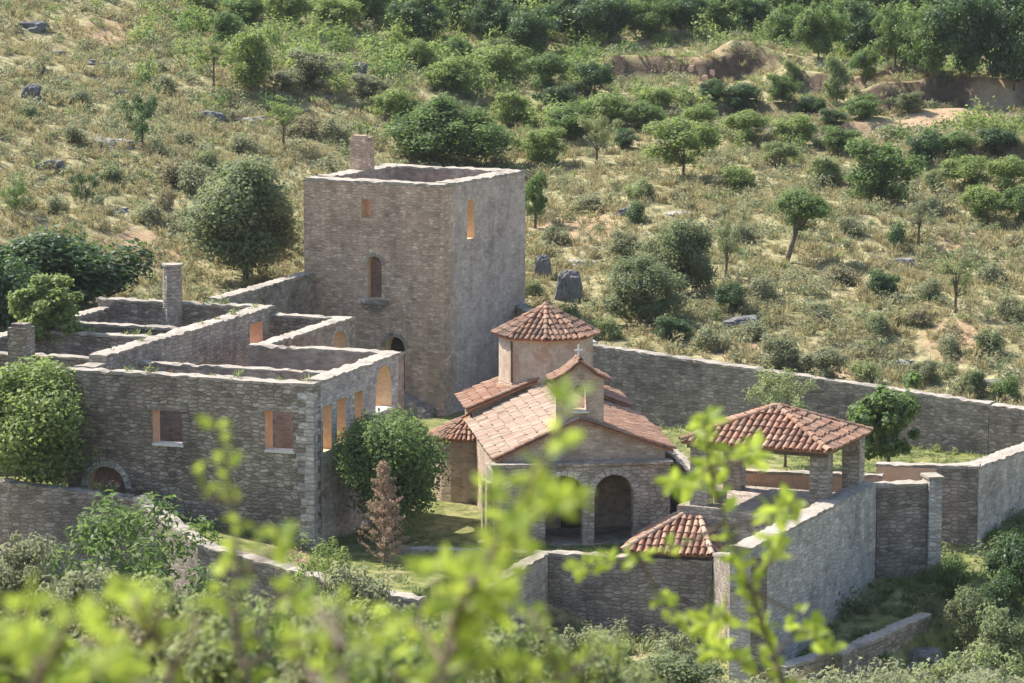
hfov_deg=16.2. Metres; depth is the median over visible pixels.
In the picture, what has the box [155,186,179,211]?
hillside shrub
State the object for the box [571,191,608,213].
hillside shrub
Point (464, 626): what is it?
sapling
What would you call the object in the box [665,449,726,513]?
boundary wall
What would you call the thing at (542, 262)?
rock
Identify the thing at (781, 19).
hillside tree
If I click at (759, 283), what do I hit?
hillside shrub
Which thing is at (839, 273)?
hillside shrub
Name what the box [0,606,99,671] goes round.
slope bush
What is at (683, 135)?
hillside tree
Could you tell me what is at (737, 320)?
rock
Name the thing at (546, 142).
hillside bush
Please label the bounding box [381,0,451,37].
hillside tree
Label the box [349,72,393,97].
hillside bush
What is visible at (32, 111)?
hillside shrub
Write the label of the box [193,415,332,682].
sapling
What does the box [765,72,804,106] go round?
hillside bush
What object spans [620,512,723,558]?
gatehouse
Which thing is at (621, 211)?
rock
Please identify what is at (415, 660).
slope bush
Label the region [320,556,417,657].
slope bush
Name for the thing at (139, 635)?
slope bush
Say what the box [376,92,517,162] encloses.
hillside tree
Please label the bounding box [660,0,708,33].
hillside tree
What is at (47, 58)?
hillside bush
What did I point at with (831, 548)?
boundary wall
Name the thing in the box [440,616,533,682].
slope bush
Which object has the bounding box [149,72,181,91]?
hillside shrub
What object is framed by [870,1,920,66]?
hillside tree
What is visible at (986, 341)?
hillside shrub
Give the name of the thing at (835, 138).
hillside bush
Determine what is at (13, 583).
slope bush
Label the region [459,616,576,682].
slope bush
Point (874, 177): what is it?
hillside tree
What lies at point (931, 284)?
hillside shrub
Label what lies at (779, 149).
hillside bush
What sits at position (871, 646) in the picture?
boundary wall
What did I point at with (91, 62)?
rock
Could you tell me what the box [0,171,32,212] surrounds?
hillside tree
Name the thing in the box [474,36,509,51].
hillside bush
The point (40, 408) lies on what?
broadleaf tree
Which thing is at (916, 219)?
hillside tree
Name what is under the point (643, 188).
hillside shrub
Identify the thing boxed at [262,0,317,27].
hillside tree
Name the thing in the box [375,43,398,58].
hillside bush
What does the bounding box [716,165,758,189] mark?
hillside bush
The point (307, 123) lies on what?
hillside shrub
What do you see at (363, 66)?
rock
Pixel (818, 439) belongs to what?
pavilion
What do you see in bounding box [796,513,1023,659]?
bank grass
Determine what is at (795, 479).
boundary wall
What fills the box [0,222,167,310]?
evergreen tree
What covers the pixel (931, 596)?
bank scrub
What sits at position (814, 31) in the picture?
hillside tree
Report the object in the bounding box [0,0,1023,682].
ground
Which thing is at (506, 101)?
hillside bush
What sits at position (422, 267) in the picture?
stone tower
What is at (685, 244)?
hillside tree
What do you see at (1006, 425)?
boundary wall
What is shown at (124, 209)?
rock
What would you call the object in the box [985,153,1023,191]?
hillside bush
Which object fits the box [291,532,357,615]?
slope bush
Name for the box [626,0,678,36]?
hillside tree
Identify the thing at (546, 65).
hillside bush
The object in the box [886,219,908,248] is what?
hillside shrub
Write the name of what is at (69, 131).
hillside shrub
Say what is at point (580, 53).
shade thicket
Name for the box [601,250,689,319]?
hillside tree
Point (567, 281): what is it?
rock
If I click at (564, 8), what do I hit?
hillside tree
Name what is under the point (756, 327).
hillside shrub
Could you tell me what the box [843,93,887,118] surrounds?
hillside bush
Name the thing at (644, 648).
slope grass
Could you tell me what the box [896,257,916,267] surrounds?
rock
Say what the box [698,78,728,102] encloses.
hillside bush
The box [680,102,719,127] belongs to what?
hillside bush
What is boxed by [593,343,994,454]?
boundary wall
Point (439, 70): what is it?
hillside bush
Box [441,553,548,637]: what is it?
boundary wall
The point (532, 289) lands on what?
hillside shrub
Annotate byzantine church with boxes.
[428,301,675,545]
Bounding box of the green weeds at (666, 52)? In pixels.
[0,0,1023,349]
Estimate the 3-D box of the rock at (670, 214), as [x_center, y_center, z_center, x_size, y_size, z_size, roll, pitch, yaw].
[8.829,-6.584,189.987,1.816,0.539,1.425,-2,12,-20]
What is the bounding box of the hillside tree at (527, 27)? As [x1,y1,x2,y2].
[502,5,558,52]
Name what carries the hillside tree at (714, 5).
on the ground at (458, 524)
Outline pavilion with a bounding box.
[677,403,872,557]
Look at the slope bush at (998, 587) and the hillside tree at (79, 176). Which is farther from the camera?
the hillside tree at (79, 176)
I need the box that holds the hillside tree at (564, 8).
[541,0,598,38]
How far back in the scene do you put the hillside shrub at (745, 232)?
184.70 m
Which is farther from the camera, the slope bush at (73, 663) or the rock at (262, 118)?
the rock at (262, 118)
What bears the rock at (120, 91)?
on the ground at (458, 524)
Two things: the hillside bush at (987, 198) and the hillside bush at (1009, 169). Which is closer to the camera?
the hillside bush at (987, 198)
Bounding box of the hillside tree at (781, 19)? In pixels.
[763,2,804,43]
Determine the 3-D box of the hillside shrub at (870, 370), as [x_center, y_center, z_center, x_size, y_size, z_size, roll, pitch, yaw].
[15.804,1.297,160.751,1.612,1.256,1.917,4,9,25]
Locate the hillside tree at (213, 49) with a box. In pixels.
[185,37,235,92]
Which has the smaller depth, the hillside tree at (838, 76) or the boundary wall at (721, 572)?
the boundary wall at (721, 572)
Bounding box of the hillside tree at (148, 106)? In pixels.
[118,80,159,150]
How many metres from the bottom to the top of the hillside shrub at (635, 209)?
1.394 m
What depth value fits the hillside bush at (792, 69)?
227.89 m
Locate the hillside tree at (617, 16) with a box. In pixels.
[570,0,638,41]
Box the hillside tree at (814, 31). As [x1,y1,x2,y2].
[789,0,855,58]
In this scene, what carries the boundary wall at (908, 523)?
on the ground at (458, 524)
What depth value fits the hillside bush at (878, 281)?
173.38 m
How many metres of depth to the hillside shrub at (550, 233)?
184.83 m
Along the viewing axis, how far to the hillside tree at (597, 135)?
202.98 m
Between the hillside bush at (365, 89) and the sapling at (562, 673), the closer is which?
the sapling at (562, 673)
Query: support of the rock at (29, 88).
on the ground at (458, 524)
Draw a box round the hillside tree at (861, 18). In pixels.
[830,0,887,52]
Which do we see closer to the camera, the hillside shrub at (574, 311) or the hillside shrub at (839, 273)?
the hillside shrub at (574, 311)
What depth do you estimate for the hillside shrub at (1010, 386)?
158.40 m
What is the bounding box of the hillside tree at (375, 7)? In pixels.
[350,0,392,18]
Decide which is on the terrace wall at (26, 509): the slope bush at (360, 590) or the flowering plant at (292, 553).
the flowering plant at (292, 553)
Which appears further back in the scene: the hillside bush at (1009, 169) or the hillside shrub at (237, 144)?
the hillside bush at (1009, 169)
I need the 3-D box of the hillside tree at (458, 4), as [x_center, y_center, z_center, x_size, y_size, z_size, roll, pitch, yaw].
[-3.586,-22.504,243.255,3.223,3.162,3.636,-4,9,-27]
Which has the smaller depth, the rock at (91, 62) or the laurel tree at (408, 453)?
the laurel tree at (408, 453)
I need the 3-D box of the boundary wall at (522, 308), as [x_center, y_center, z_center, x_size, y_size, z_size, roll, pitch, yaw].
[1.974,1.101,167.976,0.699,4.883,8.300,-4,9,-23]
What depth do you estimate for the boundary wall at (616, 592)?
132.21 m
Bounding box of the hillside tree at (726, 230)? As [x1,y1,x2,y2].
[708,218,744,277]
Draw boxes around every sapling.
[0,571,152,682]
[95,572,214,682]
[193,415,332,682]
[274,578,409,682]
[364,374,596,682]
[498,603,627,682]
[562,405,847,682]
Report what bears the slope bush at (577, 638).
on the ground at (458, 524)
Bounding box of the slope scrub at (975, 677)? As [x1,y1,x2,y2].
[2,581,1023,682]
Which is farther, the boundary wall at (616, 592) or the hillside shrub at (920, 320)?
the hillside shrub at (920, 320)
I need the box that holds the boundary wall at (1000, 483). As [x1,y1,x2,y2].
[964,442,1023,545]
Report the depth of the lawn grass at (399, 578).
138.49 m
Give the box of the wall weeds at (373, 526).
[3,294,1023,651]
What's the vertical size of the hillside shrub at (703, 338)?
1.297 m
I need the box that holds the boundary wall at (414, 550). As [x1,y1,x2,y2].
[398,545,548,558]
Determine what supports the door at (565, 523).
in the byzantine church
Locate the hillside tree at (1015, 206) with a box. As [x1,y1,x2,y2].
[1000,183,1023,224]
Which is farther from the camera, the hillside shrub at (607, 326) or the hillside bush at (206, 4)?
the hillside bush at (206, 4)
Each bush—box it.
[0,530,61,624]
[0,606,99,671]
[0,628,84,682]
[21,563,130,644]
[32,51,54,75]
[41,489,226,626]
[60,645,155,682]
[80,603,209,680]
[129,567,212,644]
[145,596,303,682]
[175,578,292,676]
[182,0,221,11]
[207,9,242,47]
[222,0,267,22]
[251,598,321,680]
[266,69,304,89]
[266,591,409,682]
[266,665,365,682]
[286,47,347,89]
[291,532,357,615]
[311,0,363,27]
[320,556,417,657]
[343,620,472,682]
[348,595,460,682]
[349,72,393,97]
[369,87,423,118]
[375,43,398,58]
[384,0,407,8]
[392,37,439,68]
[419,54,475,90]
[438,35,475,56]
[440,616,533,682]
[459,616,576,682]
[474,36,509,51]
[490,89,533,124]
[503,0,561,7]
[509,125,568,162]
[520,50,574,88]
[530,83,574,108]
[536,624,610,674]
[541,99,593,138]
[568,627,666,682]
[573,60,614,95]
[581,91,634,123]
[605,227,645,261]
[610,638,670,675]
[611,127,639,148]
[620,100,668,128]
[637,86,676,105]
[638,649,727,682]
[650,630,700,668]
[652,315,692,340]
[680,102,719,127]
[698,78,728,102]
[714,281,748,311]
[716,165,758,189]
[719,108,772,141]
[723,81,763,110]
[735,0,770,26]
[759,140,801,164]
[759,332,804,370]
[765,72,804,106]
[770,112,818,143]
[782,57,801,82]
[793,95,826,115]
[795,345,852,378]
[804,154,844,184]
[817,108,849,125]
[818,125,860,151]
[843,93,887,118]
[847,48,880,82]
[864,268,900,297]
[885,90,924,111]
[896,33,920,67]
[905,128,944,165]
[908,358,942,384]
[910,655,954,682]
[922,169,944,188]
[929,553,973,601]
[937,129,981,159]
[937,154,994,187]
[942,639,1023,682]
[943,583,995,656]
[955,183,1004,222]
[958,368,990,394]
[969,600,1023,674]
[974,126,1020,155]
[975,566,1021,639]
[979,529,1023,622]
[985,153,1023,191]
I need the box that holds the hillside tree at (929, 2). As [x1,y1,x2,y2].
[919,0,955,10]
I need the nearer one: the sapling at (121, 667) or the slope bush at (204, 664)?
the sapling at (121, 667)
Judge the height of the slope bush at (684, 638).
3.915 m
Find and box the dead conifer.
[352,461,417,564]
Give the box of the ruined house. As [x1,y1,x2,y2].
[0,263,404,548]
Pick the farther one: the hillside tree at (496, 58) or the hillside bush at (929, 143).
the hillside tree at (496, 58)
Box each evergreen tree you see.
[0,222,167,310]
[0,252,37,331]
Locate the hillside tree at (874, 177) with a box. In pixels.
[842,135,927,199]
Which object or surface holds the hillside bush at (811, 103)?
on the ground at (458, 524)
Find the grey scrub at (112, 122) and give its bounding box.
[0,0,1023,398]
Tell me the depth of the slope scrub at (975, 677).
96.77 m
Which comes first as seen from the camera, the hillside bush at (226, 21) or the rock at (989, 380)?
the rock at (989, 380)
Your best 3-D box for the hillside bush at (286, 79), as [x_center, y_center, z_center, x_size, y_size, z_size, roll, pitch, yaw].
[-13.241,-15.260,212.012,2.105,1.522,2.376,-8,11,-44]
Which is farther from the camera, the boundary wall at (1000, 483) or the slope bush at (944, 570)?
the boundary wall at (1000, 483)
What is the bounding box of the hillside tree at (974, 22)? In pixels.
[921,0,1007,83]
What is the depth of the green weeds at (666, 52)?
221.01 m
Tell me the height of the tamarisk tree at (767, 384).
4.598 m
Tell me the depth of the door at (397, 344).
166.61 m
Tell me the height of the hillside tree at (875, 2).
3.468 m
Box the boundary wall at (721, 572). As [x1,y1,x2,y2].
[712,552,766,682]
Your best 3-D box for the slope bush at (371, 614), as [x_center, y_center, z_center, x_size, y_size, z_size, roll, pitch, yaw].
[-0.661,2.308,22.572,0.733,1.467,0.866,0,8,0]
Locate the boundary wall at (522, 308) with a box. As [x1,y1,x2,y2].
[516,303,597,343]
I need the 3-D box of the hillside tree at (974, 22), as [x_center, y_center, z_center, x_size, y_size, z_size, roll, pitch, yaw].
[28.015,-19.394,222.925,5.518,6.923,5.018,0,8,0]
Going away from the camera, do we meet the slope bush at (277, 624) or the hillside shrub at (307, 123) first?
the slope bush at (277, 624)
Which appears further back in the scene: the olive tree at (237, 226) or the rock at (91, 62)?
the rock at (91, 62)
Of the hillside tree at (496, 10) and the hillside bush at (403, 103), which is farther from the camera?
the hillside tree at (496, 10)
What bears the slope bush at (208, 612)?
on the ground at (458, 524)
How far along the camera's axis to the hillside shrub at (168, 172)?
185.14 m
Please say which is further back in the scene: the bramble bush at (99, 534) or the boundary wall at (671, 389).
the boundary wall at (671, 389)
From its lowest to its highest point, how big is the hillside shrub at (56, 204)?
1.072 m
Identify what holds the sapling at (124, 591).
on the ground at (458, 524)
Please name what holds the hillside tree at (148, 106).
on the ground at (458, 524)
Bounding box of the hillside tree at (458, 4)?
[433,0,480,26]
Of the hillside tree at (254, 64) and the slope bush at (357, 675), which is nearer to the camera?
the slope bush at (357, 675)
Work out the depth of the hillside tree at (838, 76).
221.66 m
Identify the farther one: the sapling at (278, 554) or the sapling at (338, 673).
the sapling at (278, 554)
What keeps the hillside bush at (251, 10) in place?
on the ground at (458, 524)
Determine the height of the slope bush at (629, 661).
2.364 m
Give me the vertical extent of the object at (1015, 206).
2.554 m
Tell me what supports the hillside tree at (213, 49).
on the ground at (458, 524)
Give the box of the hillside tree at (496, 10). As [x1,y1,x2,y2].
[460,0,521,39]
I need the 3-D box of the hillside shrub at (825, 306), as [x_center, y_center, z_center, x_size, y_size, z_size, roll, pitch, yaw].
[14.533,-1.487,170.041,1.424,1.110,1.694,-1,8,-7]
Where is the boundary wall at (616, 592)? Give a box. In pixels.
[548,550,712,641]
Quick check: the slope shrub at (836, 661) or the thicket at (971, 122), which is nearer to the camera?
the slope shrub at (836, 661)
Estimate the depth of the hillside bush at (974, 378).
158.81 m
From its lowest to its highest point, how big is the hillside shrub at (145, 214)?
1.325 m
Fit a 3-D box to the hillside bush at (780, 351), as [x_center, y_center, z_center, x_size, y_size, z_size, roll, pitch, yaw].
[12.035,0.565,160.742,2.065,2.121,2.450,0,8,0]
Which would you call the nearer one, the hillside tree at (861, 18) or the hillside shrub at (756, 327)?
the hillside shrub at (756, 327)
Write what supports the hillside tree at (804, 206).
on the ground at (458, 524)
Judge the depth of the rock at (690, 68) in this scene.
230.21 m
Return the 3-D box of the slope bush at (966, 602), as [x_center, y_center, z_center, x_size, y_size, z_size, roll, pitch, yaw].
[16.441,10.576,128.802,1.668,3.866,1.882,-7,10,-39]
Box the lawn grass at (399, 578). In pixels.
[291,425,986,589]
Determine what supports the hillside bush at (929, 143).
on the ground at (458, 524)
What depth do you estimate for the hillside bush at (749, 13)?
245.86 m
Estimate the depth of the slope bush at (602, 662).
17.38 m
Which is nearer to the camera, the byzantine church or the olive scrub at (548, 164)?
the byzantine church
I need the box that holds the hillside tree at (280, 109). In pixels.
[264,94,303,150]
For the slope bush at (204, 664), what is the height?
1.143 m
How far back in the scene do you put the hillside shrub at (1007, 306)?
170.54 m
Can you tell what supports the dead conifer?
on the ground at (458, 524)
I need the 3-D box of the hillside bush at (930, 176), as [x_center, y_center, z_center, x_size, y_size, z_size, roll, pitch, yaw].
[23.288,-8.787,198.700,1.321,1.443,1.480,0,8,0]
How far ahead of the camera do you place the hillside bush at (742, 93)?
220.01 m
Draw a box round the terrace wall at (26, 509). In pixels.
[0,478,426,626]
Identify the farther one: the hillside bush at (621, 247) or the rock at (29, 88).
the rock at (29, 88)
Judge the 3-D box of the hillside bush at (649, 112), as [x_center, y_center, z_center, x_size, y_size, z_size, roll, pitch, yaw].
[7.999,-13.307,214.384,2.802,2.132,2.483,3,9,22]
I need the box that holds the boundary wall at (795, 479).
[713,468,883,491]
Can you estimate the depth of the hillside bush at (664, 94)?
220.38 m
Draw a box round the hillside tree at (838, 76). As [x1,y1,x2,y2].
[822,50,850,100]
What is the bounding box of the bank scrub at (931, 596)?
[904,505,1023,657]
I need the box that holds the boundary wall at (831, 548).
[729,481,877,682]
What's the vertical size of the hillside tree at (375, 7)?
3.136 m
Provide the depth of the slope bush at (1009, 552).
131.29 m
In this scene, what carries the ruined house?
on the ground at (458, 524)
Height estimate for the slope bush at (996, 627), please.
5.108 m
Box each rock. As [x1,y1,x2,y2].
[15,20,49,31]
[21,84,41,100]
[34,159,65,172]
[83,59,95,64]
[84,137,138,148]
[107,207,128,212]
[113,90,127,95]
[200,111,225,121]
[234,116,266,121]
[345,62,367,74]
[534,254,552,279]
[553,269,582,301]
[568,259,598,266]
[617,207,640,216]
[666,211,691,216]
[688,65,693,71]
[722,315,761,330]
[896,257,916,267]
[899,360,914,364]
[908,647,942,670]
[948,650,974,660]
[983,379,1007,386]
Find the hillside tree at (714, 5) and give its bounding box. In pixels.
[699,0,742,28]
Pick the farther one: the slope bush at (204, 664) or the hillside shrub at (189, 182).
the hillside shrub at (189, 182)
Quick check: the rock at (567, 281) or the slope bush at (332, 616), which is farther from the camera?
the rock at (567, 281)
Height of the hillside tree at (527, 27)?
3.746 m
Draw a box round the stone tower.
[302,135,525,418]
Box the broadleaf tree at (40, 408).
[0,355,102,486]
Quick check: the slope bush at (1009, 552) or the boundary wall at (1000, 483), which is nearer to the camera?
the slope bush at (1009, 552)
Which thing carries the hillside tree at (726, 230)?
on the ground at (458, 524)
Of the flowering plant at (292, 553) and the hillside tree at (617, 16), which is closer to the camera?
the flowering plant at (292, 553)
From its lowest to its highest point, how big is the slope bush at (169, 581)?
1.774 m
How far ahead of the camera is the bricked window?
166.49 m
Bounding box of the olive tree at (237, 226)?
[175,154,303,281]
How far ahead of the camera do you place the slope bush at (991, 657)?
114.32 m
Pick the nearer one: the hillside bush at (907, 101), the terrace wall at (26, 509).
the terrace wall at (26, 509)
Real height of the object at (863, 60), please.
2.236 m
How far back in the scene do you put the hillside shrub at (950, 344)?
165.64 m
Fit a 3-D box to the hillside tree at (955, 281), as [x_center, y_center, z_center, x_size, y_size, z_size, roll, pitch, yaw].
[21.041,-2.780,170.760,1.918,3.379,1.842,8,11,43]
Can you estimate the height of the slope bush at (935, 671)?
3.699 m
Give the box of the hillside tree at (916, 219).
[895,190,936,245]
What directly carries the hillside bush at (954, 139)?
on the ground at (458, 524)
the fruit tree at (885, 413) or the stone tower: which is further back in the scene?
the stone tower
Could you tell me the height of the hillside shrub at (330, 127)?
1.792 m
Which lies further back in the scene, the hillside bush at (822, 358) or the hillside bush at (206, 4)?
the hillside bush at (206, 4)
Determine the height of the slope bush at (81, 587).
2.085 m
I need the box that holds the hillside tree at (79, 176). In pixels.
[66,164,99,205]
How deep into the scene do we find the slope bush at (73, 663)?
9.23 m
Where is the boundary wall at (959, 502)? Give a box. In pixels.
[876,461,980,546]
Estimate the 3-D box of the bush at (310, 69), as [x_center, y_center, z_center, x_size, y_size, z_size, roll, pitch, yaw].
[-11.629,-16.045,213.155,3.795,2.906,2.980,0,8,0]
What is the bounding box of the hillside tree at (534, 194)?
[525,169,548,228]
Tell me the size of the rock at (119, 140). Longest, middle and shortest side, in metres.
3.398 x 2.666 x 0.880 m
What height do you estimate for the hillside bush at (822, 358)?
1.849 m
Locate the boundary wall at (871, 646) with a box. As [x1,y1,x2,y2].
[838,612,931,682]
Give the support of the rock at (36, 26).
on the ground at (458, 524)
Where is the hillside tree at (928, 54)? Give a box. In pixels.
[897,1,965,71]
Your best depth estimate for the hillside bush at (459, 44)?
231.99 m
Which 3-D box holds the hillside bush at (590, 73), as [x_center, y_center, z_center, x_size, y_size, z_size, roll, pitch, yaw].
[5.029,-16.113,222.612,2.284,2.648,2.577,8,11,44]
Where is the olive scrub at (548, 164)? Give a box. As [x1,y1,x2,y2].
[0,0,1023,405]
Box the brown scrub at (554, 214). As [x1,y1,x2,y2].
[0,0,1023,404]
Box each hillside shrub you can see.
[13,102,43,119]
[44,194,70,214]
[59,122,89,142]
[62,87,90,106]
[93,163,125,183]
[133,201,165,226]
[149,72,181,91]
[152,159,185,185]
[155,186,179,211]
[172,127,197,146]
[174,158,210,194]
[191,148,218,171]
[224,132,262,154]
[289,114,322,136]
[315,114,353,143]
[525,277,547,298]
[539,224,572,243]
[556,299,582,320]
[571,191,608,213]
[590,313,626,339]
[622,177,657,200]
[624,199,646,223]
[689,323,733,351]
[729,220,758,242]
[731,318,769,342]
[747,273,778,299]
[805,299,835,321]
[822,263,862,285]
[833,214,868,236]
[845,358,882,383]
[862,310,891,334]
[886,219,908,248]
[900,305,934,327]
[912,273,943,299]
[935,333,961,356]
[970,260,1006,286]
[971,325,1006,352]
[990,373,1020,401]
[993,293,1023,322]
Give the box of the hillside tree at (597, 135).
[574,106,624,164]
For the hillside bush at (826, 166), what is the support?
on the ground at (458, 524)
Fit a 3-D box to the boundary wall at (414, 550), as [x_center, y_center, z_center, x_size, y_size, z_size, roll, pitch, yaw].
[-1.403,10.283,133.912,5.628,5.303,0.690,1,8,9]
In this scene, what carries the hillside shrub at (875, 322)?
on the ground at (458, 524)
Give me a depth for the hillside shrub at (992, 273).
177.93 m
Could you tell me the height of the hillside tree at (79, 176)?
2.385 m
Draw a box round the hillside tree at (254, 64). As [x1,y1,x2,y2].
[219,26,278,91]
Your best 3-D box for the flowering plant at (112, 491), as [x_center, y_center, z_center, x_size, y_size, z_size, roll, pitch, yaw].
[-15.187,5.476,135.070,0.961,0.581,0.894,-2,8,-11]
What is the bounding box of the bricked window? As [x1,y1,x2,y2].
[371,256,381,297]
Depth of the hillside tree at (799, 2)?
249.64 m
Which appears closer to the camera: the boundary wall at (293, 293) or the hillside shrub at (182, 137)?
the boundary wall at (293, 293)
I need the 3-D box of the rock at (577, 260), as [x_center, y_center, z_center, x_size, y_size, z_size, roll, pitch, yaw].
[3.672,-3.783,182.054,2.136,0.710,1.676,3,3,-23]
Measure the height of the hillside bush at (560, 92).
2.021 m
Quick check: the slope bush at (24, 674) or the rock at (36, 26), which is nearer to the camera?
the slope bush at (24, 674)
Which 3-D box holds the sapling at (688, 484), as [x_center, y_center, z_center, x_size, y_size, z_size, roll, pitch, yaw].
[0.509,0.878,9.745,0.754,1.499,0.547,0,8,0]
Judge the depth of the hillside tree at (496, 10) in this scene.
239.39 m
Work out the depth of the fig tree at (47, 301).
147.44 m
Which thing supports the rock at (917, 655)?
on the ground at (458, 524)
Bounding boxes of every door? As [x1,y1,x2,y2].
[391,337,404,389]
[561,478,580,527]
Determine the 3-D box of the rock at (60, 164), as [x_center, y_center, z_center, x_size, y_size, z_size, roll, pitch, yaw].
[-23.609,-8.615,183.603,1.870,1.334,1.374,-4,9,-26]
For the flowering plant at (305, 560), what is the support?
on the terrace wall at (26, 509)
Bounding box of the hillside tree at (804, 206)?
[769,186,834,260]
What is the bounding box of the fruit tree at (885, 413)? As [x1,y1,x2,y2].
[846,371,923,461]
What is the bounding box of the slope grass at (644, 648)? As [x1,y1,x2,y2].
[3,584,1020,682]
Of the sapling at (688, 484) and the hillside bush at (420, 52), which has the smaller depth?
the sapling at (688, 484)
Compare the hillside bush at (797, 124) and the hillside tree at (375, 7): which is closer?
the hillside bush at (797, 124)
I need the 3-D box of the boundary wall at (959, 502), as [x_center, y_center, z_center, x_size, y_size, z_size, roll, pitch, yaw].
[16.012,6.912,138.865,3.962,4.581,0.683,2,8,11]
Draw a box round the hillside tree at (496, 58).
[463,42,533,85]
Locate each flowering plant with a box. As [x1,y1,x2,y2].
[95,480,119,494]
[272,544,306,562]
[295,553,317,569]
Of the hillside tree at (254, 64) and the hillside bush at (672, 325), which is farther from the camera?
the hillside tree at (254, 64)
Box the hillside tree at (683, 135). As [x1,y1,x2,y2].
[639,117,724,176]
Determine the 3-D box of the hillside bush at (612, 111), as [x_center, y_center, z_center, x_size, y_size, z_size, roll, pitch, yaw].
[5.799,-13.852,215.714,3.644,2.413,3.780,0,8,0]
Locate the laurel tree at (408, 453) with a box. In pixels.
[326,404,454,542]
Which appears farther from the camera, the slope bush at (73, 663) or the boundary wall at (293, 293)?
the boundary wall at (293, 293)
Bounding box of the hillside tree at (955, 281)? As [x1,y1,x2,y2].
[937,248,981,312]
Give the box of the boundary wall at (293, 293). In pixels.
[208,271,314,314]
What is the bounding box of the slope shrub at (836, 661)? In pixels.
[827,635,842,681]
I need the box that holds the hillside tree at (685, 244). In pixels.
[636,216,718,294]
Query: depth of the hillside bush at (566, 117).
211.05 m
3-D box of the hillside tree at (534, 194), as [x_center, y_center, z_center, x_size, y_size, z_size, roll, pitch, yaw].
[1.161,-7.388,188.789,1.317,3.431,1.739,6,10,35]
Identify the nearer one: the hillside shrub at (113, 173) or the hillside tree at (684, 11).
the hillside shrub at (113, 173)
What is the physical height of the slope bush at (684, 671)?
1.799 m
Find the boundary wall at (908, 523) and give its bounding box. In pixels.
[874,472,943,578]
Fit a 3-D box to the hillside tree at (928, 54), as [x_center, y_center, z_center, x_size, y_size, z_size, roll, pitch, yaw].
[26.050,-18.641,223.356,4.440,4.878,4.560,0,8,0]
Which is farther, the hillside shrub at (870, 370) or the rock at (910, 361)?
the rock at (910, 361)
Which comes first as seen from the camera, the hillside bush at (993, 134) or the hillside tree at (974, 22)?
the hillside bush at (993, 134)
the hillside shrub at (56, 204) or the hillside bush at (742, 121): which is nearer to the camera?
the hillside shrub at (56, 204)
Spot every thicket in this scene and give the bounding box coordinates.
[44,0,1023,165]
[131,0,1023,153]
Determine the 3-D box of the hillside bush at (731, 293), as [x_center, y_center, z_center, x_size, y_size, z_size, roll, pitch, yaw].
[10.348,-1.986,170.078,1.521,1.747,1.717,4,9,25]
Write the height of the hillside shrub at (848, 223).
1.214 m
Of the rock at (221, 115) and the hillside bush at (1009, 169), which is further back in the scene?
the rock at (221, 115)
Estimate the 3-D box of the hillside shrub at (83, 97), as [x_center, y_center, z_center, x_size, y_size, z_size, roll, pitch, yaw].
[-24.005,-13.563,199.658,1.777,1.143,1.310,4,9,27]
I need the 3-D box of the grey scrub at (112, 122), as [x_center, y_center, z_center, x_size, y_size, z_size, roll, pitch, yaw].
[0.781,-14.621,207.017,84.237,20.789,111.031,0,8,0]
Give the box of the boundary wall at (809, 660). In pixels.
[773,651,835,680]
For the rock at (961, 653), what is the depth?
130.71 m
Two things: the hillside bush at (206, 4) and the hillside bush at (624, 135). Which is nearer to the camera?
the hillside bush at (624, 135)
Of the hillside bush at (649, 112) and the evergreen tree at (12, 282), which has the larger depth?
the hillside bush at (649, 112)
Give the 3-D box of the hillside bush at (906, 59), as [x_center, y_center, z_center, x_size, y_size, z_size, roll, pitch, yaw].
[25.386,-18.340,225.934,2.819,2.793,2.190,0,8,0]
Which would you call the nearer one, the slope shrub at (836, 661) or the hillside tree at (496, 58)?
the slope shrub at (836, 661)
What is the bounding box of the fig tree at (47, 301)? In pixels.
[6,272,84,342]
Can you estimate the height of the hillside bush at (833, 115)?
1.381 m
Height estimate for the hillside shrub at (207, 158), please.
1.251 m
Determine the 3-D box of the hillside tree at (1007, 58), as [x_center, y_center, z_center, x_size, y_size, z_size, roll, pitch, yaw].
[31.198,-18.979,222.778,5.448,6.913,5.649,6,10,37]
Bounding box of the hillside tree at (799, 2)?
[769,0,828,7]
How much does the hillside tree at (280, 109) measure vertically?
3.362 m
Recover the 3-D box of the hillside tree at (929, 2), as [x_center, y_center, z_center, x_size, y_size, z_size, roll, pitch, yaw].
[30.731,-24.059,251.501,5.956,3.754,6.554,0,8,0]
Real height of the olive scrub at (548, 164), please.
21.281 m
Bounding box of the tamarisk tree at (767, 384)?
[742,365,819,467]
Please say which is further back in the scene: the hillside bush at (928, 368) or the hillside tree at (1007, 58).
the hillside tree at (1007, 58)
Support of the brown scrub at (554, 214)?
on the ground at (458, 524)
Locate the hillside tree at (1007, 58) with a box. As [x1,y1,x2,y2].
[974,0,1023,90]
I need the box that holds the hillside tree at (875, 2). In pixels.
[857,0,921,12]
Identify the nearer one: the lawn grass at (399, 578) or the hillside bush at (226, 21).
the lawn grass at (399, 578)
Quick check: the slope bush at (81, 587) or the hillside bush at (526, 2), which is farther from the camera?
the hillside bush at (526, 2)
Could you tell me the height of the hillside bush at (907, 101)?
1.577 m
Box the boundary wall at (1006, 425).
[988,403,1023,454]

